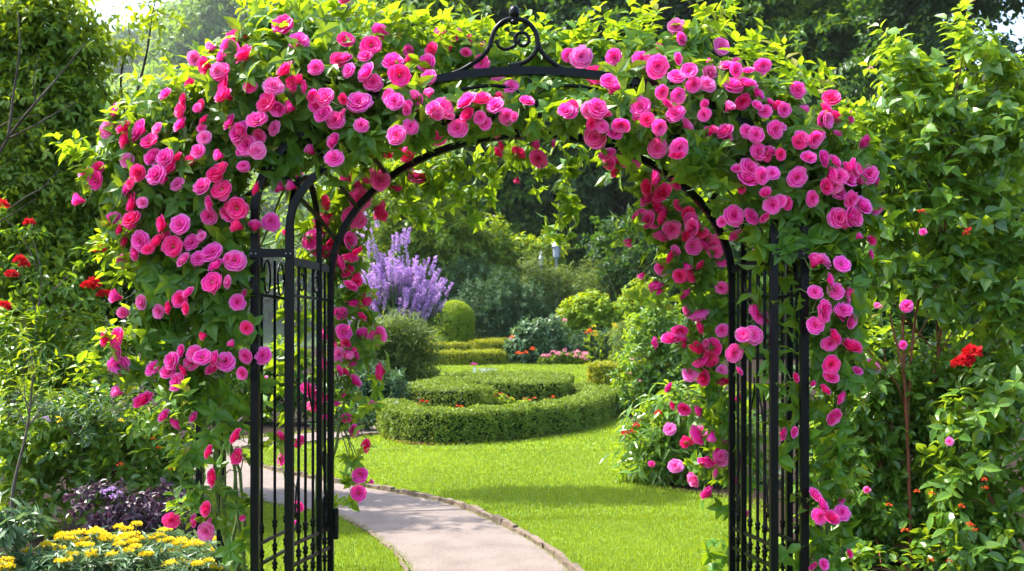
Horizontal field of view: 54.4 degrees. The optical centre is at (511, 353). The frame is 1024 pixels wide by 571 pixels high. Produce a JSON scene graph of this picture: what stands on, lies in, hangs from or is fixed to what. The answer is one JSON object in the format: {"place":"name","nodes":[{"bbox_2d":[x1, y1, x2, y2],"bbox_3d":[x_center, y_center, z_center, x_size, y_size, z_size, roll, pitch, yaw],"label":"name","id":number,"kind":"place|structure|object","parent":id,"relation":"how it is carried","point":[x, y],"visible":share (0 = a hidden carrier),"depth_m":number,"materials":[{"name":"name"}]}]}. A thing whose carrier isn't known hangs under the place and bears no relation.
{"place":"outdoors","nodes":[
{"label":"outdoors","id":0,"kind":"place"},
{"bbox_2d":[146,426,568,570],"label":"garden path","id":1,"kind":"structure","parent":0,"point":[425,534],"depth_m":7.51,"materials":[{"name":"beige concrete"}]},
{"bbox_2d":[183,425,584,570],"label":"path edging","id":2,"kind":"object","parent":1,"relation":"on","point":[550,549],"visible":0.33,"depth_m":8.06,"materials":[{"name":"beige stone"}]},
{"bbox_2d":[173,358,809,570],"bbox_3d":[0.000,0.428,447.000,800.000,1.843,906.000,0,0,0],"label":"lawn","id":3,"kind":"structure","parent":0,"point":[515,512],"depth_m":9.03,"materials":[{"name":"green plant"}]},
{"bbox_2d":[0,330,75,426],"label":"boundary bush","id":4,"kind":"object","parent":3,"relation":"on","point":[15,421],"visible":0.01,"depth_m":11.97,"materials":[{"name":"green plant"}]},
{"bbox_2d":[120,80,249,173],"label":"distant tree","id":5,"kind":"object","parent":3,"relation":"on","point":[143,87],"visible":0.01,"depth_m":276.42,"materials":[{"name":"green plant"}]},
{"bbox_2d":[428,340,472,350],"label":"hedge","id":6,"kind":"object","parent":3,"relation":"on","point":[464,346],"visible":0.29,"depth_m":33.20,"materials":[{"name":"green plant"}]},
{"bbox_2d":[434,299,475,345],"bbox_3d":[-1.982,-0.747,34.304,1.490,2.253,1.507,0,0,0],"label":"topiary ball","id":7,"kind":"object","parent":3,"relation":"on","point":[459,326],"visible":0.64,"depth_m":33.79,"materials":[{"name":"green plant"}]},
{"bbox_2d":[427,348,506,365],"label":"hedge","id":8,"kind":"object","parent":3,"relation":"on","point":[488,356],"visible":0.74,"depth_m":31.47,"materials":[{"name":"green plant"}]},
{"bbox_2d":[468,335,510,360],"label":"hedge","id":9,"kind":"object","parent":3,"relation":"on","point":[491,342],"visible":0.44,"depth_m":33.10,"materials":[{"name":"green plant"}]},
{"bbox_2d":[379,411,622,443],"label":"hedge bed soil","id":10,"kind":"structure","parent":3,"relation":"on","point":[427,442],"depth_m":13.32,"materials":[{"name":"brown soil"}]},
{"bbox_2d":[404,372,521,408],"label":"clipped hedge","id":11,"kind":"object","parent":10,"relation":"on","point":[464,391],"visible":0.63,"depth_m":15.76,"materials":[{"name":"green plant"}]},
{"bbox_2d":[480,390,506,404],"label":"bedding flower","id":12,"kind":"object","parent":10,"relation":"on","point":[499,402],"visible":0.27,"depth_m":16.14,"materials":[{"name":"green plant"}]},
{"bbox_2d":[374,381,617,444],"bbox_3d":[0.182,0.854,15.484,2.567,0.753,5.714,0,0,35],"label":"clipped hedge","id":13,"kind":"object","parent":10,"relation":"on","point":[581,405],"visible":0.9,"depth_m":13.57,"materials":[{"name":"green plant"}]},
{"bbox_2d":[492,392,514,405],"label":"bedding flower","id":14,"kind":"object","parent":10,"relation":"on","point":[509,400],"visible":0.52,"depth_m":16.09,"materials":[{"name":"green plant"}]},
{"bbox_2d":[443,369,575,382],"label":"clipped hedge","id":15,"kind":"object","parent":10,"relation":"on","point":[468,372],"visible":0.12,"depth_m":21.00,"materials":[{"name":"green plant"}]},
{"bbox_2d":[480,369,571,402],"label":"clipped hedge","id":16,"kind":"object","parent":10,"relation":"on","point":[539,385],"visible":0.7,"depth_m":16.86,"materials":[{"name":"green plant"}]},
{"bbox_2d":[519,397,536,401],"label":"bedding flower","id":17,"kind":"object","parent":10,"relation":"on","point":[527,400],"visible":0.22,"depth_m":16.15,"materials":[{"name":"green plant"}]},
{"bbox_2d":[449,266,559,339],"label":"round bush","id":18,"kind":"object","parent":3,"relation":"on","point":[488,306],"visible":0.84,"depth_m":35.22,"materials":[{"name":"green plant"}]},
{"bbox_2d":[503,349,545,363],"bbox_3d":[0.466,0.093,32.593,1.874,0.805,0.766,0,0,0],"label":"santolina mound","id":19,"kind":"object","parent":3,"relation":"on","point":[510,360],"visible":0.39,"depth_m":32.48,"materials":[{"name":"green plant"}]},
{"bbox_2d":[503,313,573,363],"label":"broadleaf bush","id":20,"kind":"object","parent":3,"relation":"on","point":[527,341],"visible":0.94,"depth_m":32.23,"materials":[{"name":"green plant"}]},
{"bbox_2d":[536,353,552,364],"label":"pink flowers","id":21,"kind":"object","parent":3,"relation":"on","point":[541,361],"visible":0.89,"depth_m":31.87,"materials":[{"name":"green plant"}]},
{"bbox_2d":[545,350,561,364],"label":"pink flowers","id":22,"kind":"object","parent":3,"relation":"on","point":[553,356],"visible":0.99,"depth_m":31.87,"materials":[{"name":"green plant"}]},
{"bbox_2d":[554,348,569,363],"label":"pink flowers","id":23,"kind":"object","parent":3,"relation":"on","point":[563,356],"visible":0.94,"depth_m":31.86,"materials":[{"name":"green plant"}]},
{"bbox_2d":[562,350,577,364],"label":"pink flowers","id":24,"kind":"object","parent":3,"relation":"on","point":[569,360],"visible":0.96,"depth_m":31.86,"materials":[{"name":"green plant"}]},
{"bbox_2d":[569,350,585,364],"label":"pink flowers","id":25,"kind":"object","parent":3,"relation":"on","point":[575,358],"visible":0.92,"depth_m":31.85,"materials":[{"name":"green plant"}]},
{"bbox_2d":[574,351,592,363],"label":"pink flowers","id":26,"kind":"object","parent":3,"relation":"on","point":[588,358],"visible":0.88,"depth_m":31.91,"materials":[{"name":"green plant"}]},
{"bbox_2d":[582,329,595,357],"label":"lily plant","id":27,"kind":"object","parent":3,"relation":"on","point":[588,331],"visible":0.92,"depth_m":32.38,"materials":[{"name":"green plant"}]},
{"bbox_2d":[555,289,626,358],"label":"bright bush","id":28,"kind":"object","parent":3,"relation":"on","point":[581,311],"visible":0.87,"depth_m":33.47,"materials":[{"name":"green plant"}]},
{"bbox_2d":[567,325,625,361],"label":"bush","id":29,"kind":"object","parent":3,"relation":"on","point":[578,343],"visible":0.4,"depth_m":33.00,"materials":[{"name":"green plant"}]},
{"bbox_2d":[591,325,605,360],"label":"lily plant","id":30,"kind":"object","parent":3,"relation":"on","point":[599,344],"visible":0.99,"depth_m":32.37,"materials":[{"name":"green plant"}]},
{"bbox_2d":[606,323,620,361],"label":"lily plant","id":31,"kind":"object","parent":3,"relation":"on","point":[610,341],"visible":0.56,"depth_m":32.39,"materials":[{"name":"green plant"}]},
{"bbox_2d":[312,12,1023,345],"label":"woodland","id":32,"kind":"object","parent":3,"relation":"on","point":[575,258],"visible":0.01,"depth_m":59.82,"materials":[{"name":"green plant"}]},
{"bbox_2d":[0,346,1023,570],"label":"flower bed soil","id":33,"kind":"structure","parent":0,"point":[268,427],"depth_m":9.74,"materials":[{"name":"brown soil"}]},
{"bbox_2d":[0,539,57,570],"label":"yarrow plant","id":34,"kind":"object","parent":33,"relation":"on","point":[6,564],"visible":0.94,"depth_m":5.56,"materials":[{"name":"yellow plant"}]},
{"bbox_2d":[0,489,60,565],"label":"silver plant","id":35,"kind":"object","parent":33,"relation":"on","point":[12,532],"visible":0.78,"depth_m":5.68,"materials":[{"name":"green plant"}]},
{"bbox_2d":[0,304,88,547],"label":"twiggy shrub","id":36,"kind":"object","parent":33,"relation":"on","point":[32,374],"visible":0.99,"depth_m":6.42,"materials":[{"name":"green plant"}]},
{"bbox_2d":[10,530,86,570],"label":"yarrow plant","id":37,"kind":"object","parent":33,"relation":"on","point":[50,545],"visible":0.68,"depth_m":5.73,"materials":[{"name":"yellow plant"}]},
{"bbox_2d":[0,196,121,420],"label":"red flower shrub","id":38,"kind":"object","parent":33,"relation":"on","point":[42,329],"visible":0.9,"depth_m":7.69,"materials":[{"name":"green plant"}]},
{"bbox_2d":[0,301,154,515],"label":"laurel bush","id":39,"kind":"object","parent":33,"relation":"on","point":[64,362],"visible":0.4,"depth_m":7.75,"materials":[{"name":"green plant"}]},
{"bbox_2d":[0,381,163,514],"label":"spurge plant","id":40,"kind":"object","parent":33,"relation":"on","point":[58,413],"visible":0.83,"depth_m":6.95,"materials":[{"name":"green plant"}]},
{"bbox_2d":[42,525,124,565],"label":"yarrow plant","id":41,"kind":"object","parent":33,"relation":"on","point":[75,541],"visible":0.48,"depth_m":5.98,"materials":[{"name":"yellow plant"}]},
{"bbox_2d":[0,0,191,350],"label":"garden tree","id":42,"kind":"object","parent":33,"relation":"on","point":[49,51],"visible":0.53,"depth_m":8.31,"materials":[{"name":"green plant"}]},
{"bbox_2d":[65,537,141,570],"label":"yarrow plant","id":43,"kind":"object","parent":33,"relation":"on","point":[99,553],"visible":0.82,"depth_m":5.68,"materials":[{"name":"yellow plant"}]},
{"bbox_2d":[0,380,210,538],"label":"leafy shrub","id":44,"kind":"object","parent":33,"relation":"on","point":[52,458],"visible":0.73,"depth_m":7.15,"materials":[{"name":"green plant"}]},
{"bbox_2d":[13,547,204,570],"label":"yarrow plant","id":45,"kind":"object","parent":33,"relation":"on","point":[61,559],"visible":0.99,"depth_m":5.55,"materials":[{"name":"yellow plant"}]},
{"bbox_2d":[75,525,146,569],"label":"yarrow plant","id":46,"kind":"object","parent":33,"relation":"on","point":[96,529],"visible":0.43,"depth_m":6.01,"materials":[{"name":"yellow plant"}]},
{"bbox_2d":[81,521,161,570],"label":"yarrow plant","id":47,"kind":"object","parent":33,"relation":"on","point":[127,542],"visible":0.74,"depth_m":5.87,"materials":[{"name":"yellow plant"}]},
{"bbox_2d":[62,477,189,535],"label":"purple plant","id":48,"kind":"object","parent":33,"relation":"on","point":[112,514],"visible":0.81,"depth_m":6.69,"materials":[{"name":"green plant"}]},
{"bbox_2d":[2,191,284,493],"bbox_3d":[-3.685,-0.335,9.405,3.056,3.341,1.024,0,0,0],"label":"dark bush","id":49,"kind":"object","parent":33,"relation":"on","point":[125,289],"visible":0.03,"depth_m":9.26,"materials":[{"name":"green plant"}]},
{"bbox_2d":[100,539,194,570],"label":"yarrow plant","id":50,"kind":"object","parent":33,"relation":"on","point":[154,555],"visible":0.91,"depth_m":5.69,"materials":[{"name":"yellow plant"}]},
{"bbox_2d":[113,522,192,569],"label":"yarrow plant","id":51,"kind":"object","parent":33,"relation":"on","point":[157,536],"visible":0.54,"depth_m":6.06,"materials":[{"name":"yellow plant"}]},
{"bbox_2d":[146,530,215,570],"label":"yarrow plant","id":52,"kind":"object","parent":33,"relation":"on","point":[176,541],"visible":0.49,"depth_m":5.95,"materials":[{"name":"yellow plant"}]},
{"bbox_2d":[160,540,246,570],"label":"yarrow plant","id":53,"kind":"object","parent":33,"relation":"on","point":[188,559],"visible":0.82,"depth_m":5.66,"materials":[{"name":"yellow plant"}]},
{"bbox_2d":[183,529,249,570],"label":"yarrow plant","id":54,"kind":"object","parent":33,"relation":"on","point":[196,541],"visible":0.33,"depth_m":5.96,"materials":[{"name":"yellow plant"}]},
{"bbox_2d":[190,334,347,425],"bbox_3d":[-3.822,0.506,15.447,2.115,1.616,2.092,0,0,-42],"label":"bush","id":55,"kind":"object","parent":33,"relation":"on","point":[279,399],"visible":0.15,"depth_m":15.31,"materials":[{"name":"green plant"}]},
{"bbox_2d":[307,399,376,430],"bbox_3d":[-2.398,0.937,14.611,1.202,0.686,0.613,0,0,0],"label":"evergreen","id":56,"kind":"object","parent":33,"relation":"on","point":[370,420],"visible":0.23,"depth_m":14.48,"materials":[{"name":"green plant"}]},
{"bbox_2d":[334,357,413,419],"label":"blue bush","id":57,"kind":"object","parent":33,"relation":"on","point":[392,389],"visible":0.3,"depth_m":16.02,"materials":[{"name":"green plant"}]},
{"bbox_2d":[339,211,452,366],"bbox_3d":[-2.859,-1.349,23.840,2.979,4.143,1.720,0,0,0],"label":"lavender bush","id":58,"kind":"object","parent":33,"relation":"on","point":[397,292],"visible":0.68,"depth_m":23.58,"materials":[{"name":"purple plant"}]},
{"bbox_2d":[353,307,451,395],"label":"conifer bush","id":59,"kind":"object","parent":33,"relation":"on","point":[406,346],"visible":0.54,"depth_m":18.29,"materials":[{"name":"green plant"}]},
{"bbox_2d":[338,144,496,304],"bbox_3d":[-3.593,-4.177,38.072,6.074,8.543,4.372,0,0,0],"label":"understory tree","id":60,"kind":"object","parent":33,"relation":"on","point":[449,244],"visible":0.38,"depth_m":37.11,"materials":[{"name":"green plant"}]},
{"bbox_2d":[417,253,499,325],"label":"grey bush","id":61,"kind":"object","parent":33,"relation":"on","point":[474,265],"visible":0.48,"depth_m":36.30,"materials":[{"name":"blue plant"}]},
{"bbox_2d":[334,0,628,344],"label":"broadleaf tree","id":62,"kind":"object","parent":33,"relation":"on","point":[518,206],"visible":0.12,"depth_m":48.70,"materials":[{"name":"green plant"}]},
{"bbox_2d":[423,211,570,330],"bbox_3d":[-0.709,-2.714,38.491,6.101,5.568,2.350,0,0,0],"label":"bush","id":63,"kind":"object","parent":33,"relation":"on","point":[507,251],"visible":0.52,"depth_m":38.08,"materials":[{"name":"green plant"}]},
{"bbox_2d":[196,5,809,570],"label":"rose arch","id":64,"kind":"structure","parent":33,"relation":"on","point":[326,519],"depth_m":5.31,"materials":[{"name":"metal"}]},
{"bbox_2d":[43,0,545,570],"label":"climbing rose","id":65,"kind":"object","parent":64,"relation":"attached to","point":[187,154],"visible":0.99,"depth_m":5.16,"materials":[{"name":"pink plant"}]},
{"bbox_2d":[247,131,547,570],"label":"climbing rose","id":66,"kind":"object","parent":64,"relation":"attached to","point":[355,296],"visible":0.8,"depth_m":5.94,"materials":[{"name":"green plant"}]},
{"bbox_2d":[520,137,768,570],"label":"climbing rose","id":67,"kind":"object","parent":64,"relation":"attached to","point":[683,233],"visible":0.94,"depth_m":5.92,"materials":[{"name":"green plant"}]},
{"bbox_2d":[510,0,903,570],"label":"climbing rose","id":68,"kind":"object","parent":64,"relation":"attached to","point":[799,167],"visible":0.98,"depth_m":5.17,"materials":[{"name":"pink plant"}]},
{"bbox_2d":[538,252,543,316],"bbox_3d":[1.079,-1.868,37.000,0.229,4.006,0.229,0,0,0],"label":"garden lantern","id":69,"kind":"object","parent":33,"relation":"on","point":[540,266],"visible":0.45,"depth_m":36.95,"materials":[{"name":"metal"}]},
{"bbox_2d":[552,241,560,316],"bbox_3d":[1.655,-2.200,37.000,0.370,4.671,0.370,0,0,0],"label":"garden lantern","id":70,"kind":"object","parent":33,"relation":"on","point":[556,251],"visible":0.33,"depth_m":36.93,"materials":[{"name":"metal"}]},
{"bbox_2d":[516,249,602,320],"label":"feathery bush","id":71,"kind":"object","parent":33,"relation":"on","point":[560,288],"visible":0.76,"depth_m":35.78,"materials":[{"name":"green plant"}]},
{"bbox_2d":[570,252,653,337],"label":"feathery bush","id":72,"kind":"object","parent":33,"relation":"on","point":[610,278],"visible":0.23,"depth_m":37.21,"materials":[{"name":"green plant"}]},
{"bbox_2d":[585,359,643,388],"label":"golden hedge","id":73,"kind":"object","parent":33,"relation":"on","point":[597,371],"visible":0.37,"depth_m":21.57,"materials":[{"name":"yellow plant"}]},
{"bbox_2d":[606,318,645,362],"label":"thin bush","id":74,"kind":"object","parent":33,"relation":"on","point":[617,346],"visible":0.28,"depth_m":24.44,"materials":[{"name":"green plant"}]},
{"bbox_2d":[617,277,672,357],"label":"corner bush","id":75,"kind":"object","parent":33,"relation":"on","point":[631,308],"visible":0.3,"depth_m":29.84,"materials":[{"name":"green plant"}]},
{"bbox_2d":[606,298,723,413],"bbox_3d":[2.535,0.154,16.970,2.213,2.194,1.492,0,0,-28],"label":"glossy bush","id":76,"kind":"object","parent":33,"relation":"on","point":[646,374],"visible":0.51,"depth_m":16.78,"materials":[{"name":"green plant"}]},
{"bbox_2d":[527,0,813,302],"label":"broadleaf tree","id":77,"kind":"object","parent":33,"relation":"on","point":[681,10],"visible":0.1,"depth_m":47.10,"materials":[{"name":"green plant"}]},
{"bbox_2d":[599,379,768,486],"bbox_3d":[1.771,0.890,9.960,1.809,1.476,1.157,0,0,0],"label":"peony bush","id":78,"kind":"object","parent":33,"relation":"on","point":[660,454],"visible":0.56,"depth_m":9.79,"materials":[{"name":"green plant"}]},
{"bbox_2d":[573,209,820,358],"bbox_3d":[7.404,-2.360,37.068,10.243,6.534,4.305,0,0,0],"label":"understory tree","id":79,"kind":"object","parent":33,"relation":"on","point":[614,265],"visible":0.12,"depth_m":36.42,"materials":[{"name":"green plant"}]},
{"bbox_2d":[685,0,983,294],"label":"broadleaf tree","id":80,"kind":"object","parent":33,"relation":"on","point":[819,27],"visible":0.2,"depth_m":43.88,"materials":[{"name":"green plant"}]},
{"bbox_2d":[759,213,1023,502],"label":"shade bush","id":81,"kind":"object","parent":33,"relation":"on","point":[928,328],"visible":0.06,"depth_m":8.83,"materials":[{"name":"green plant"}]},
{"bbox_2d":[793,302,1015,570],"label":"flowering shrub","id":82,"kind":"object","parent":33,"relation":"on","point":[878,448],"visible":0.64,"depth_m":6.33,"materials":[{"name":"green plant"}]},
{"bbox_2d":[868,246,957,563],"bbox_3d":[2.493,0.346,6.278,0.627,2.049,0.090,0,0,0],"label":"bare shrub","id":83,"kind":"object","parent":33,"relation":"on","point":[907,422],"visible":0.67,"depth_m":6.27,"materials":[{"name":"plant"}]},
{"bbox_2d":[822,0,1023,469],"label":"tall shrub","id":84,"kind":"object","parent":33,"relation":"on","point":[944,264],"visible":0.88,"depth_m":6.17,"materials":[{"name":"green plant"}]},
{"bbox_2d":[833,0,1023,331],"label":"broadleaf tree","id":85,"kind":"object","parent":33,"relation":"on","point":[927,35],"visible":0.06,"depth_m":39.72,"materials":[{"name":"green plant"}]},
{"bbox_2d":[897,352,1023,570],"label":"leafy vine","id":86,"kind":"object","parent":33,"relation":"on","point":[990,434],"visible":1,"depth_m":5.92,"materials":[{"name":"green plant"}]},
{"bbox_2d":[50,0,1023,68],"label":"sky","id":87,"kind":"structure","parent":0,"point":[103,6],"materials":[{"name":"white"}]},
{"bbox_2d":[66,88,1023,345],"bbox_3d":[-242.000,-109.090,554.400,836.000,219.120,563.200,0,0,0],"label":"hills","id":88,"kind":"structure","parent":0,"point":[267,332],"depth_m":312.33,"materials":[{"name":"green plant"}]},
{"bbox_2d":[144,0,270,83],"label":"distant tree","id":89,"kind":"object","parent":88,"relation":"on","point":[208,22],"visible":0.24,"depth_m":294.36,"materials":[{"name":"green plant"}]},
{"bbox_2d":[84,0,468,333],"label":"hill forest","id":90,"kind":"object","parent":88,"relation":"on","point":[270,197],"visible":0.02,"depth_m":356.19,"materials":[{"name":"green plant"}]},
{"bbox_2d":[257,0,386,33],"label":"distant tree","id":91,"kind":"object","parent":88,"relation":"on","point":[328,12],"visible":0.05,"depth_m":315.05,"materials":[{"name":"green plant"}]}
]}

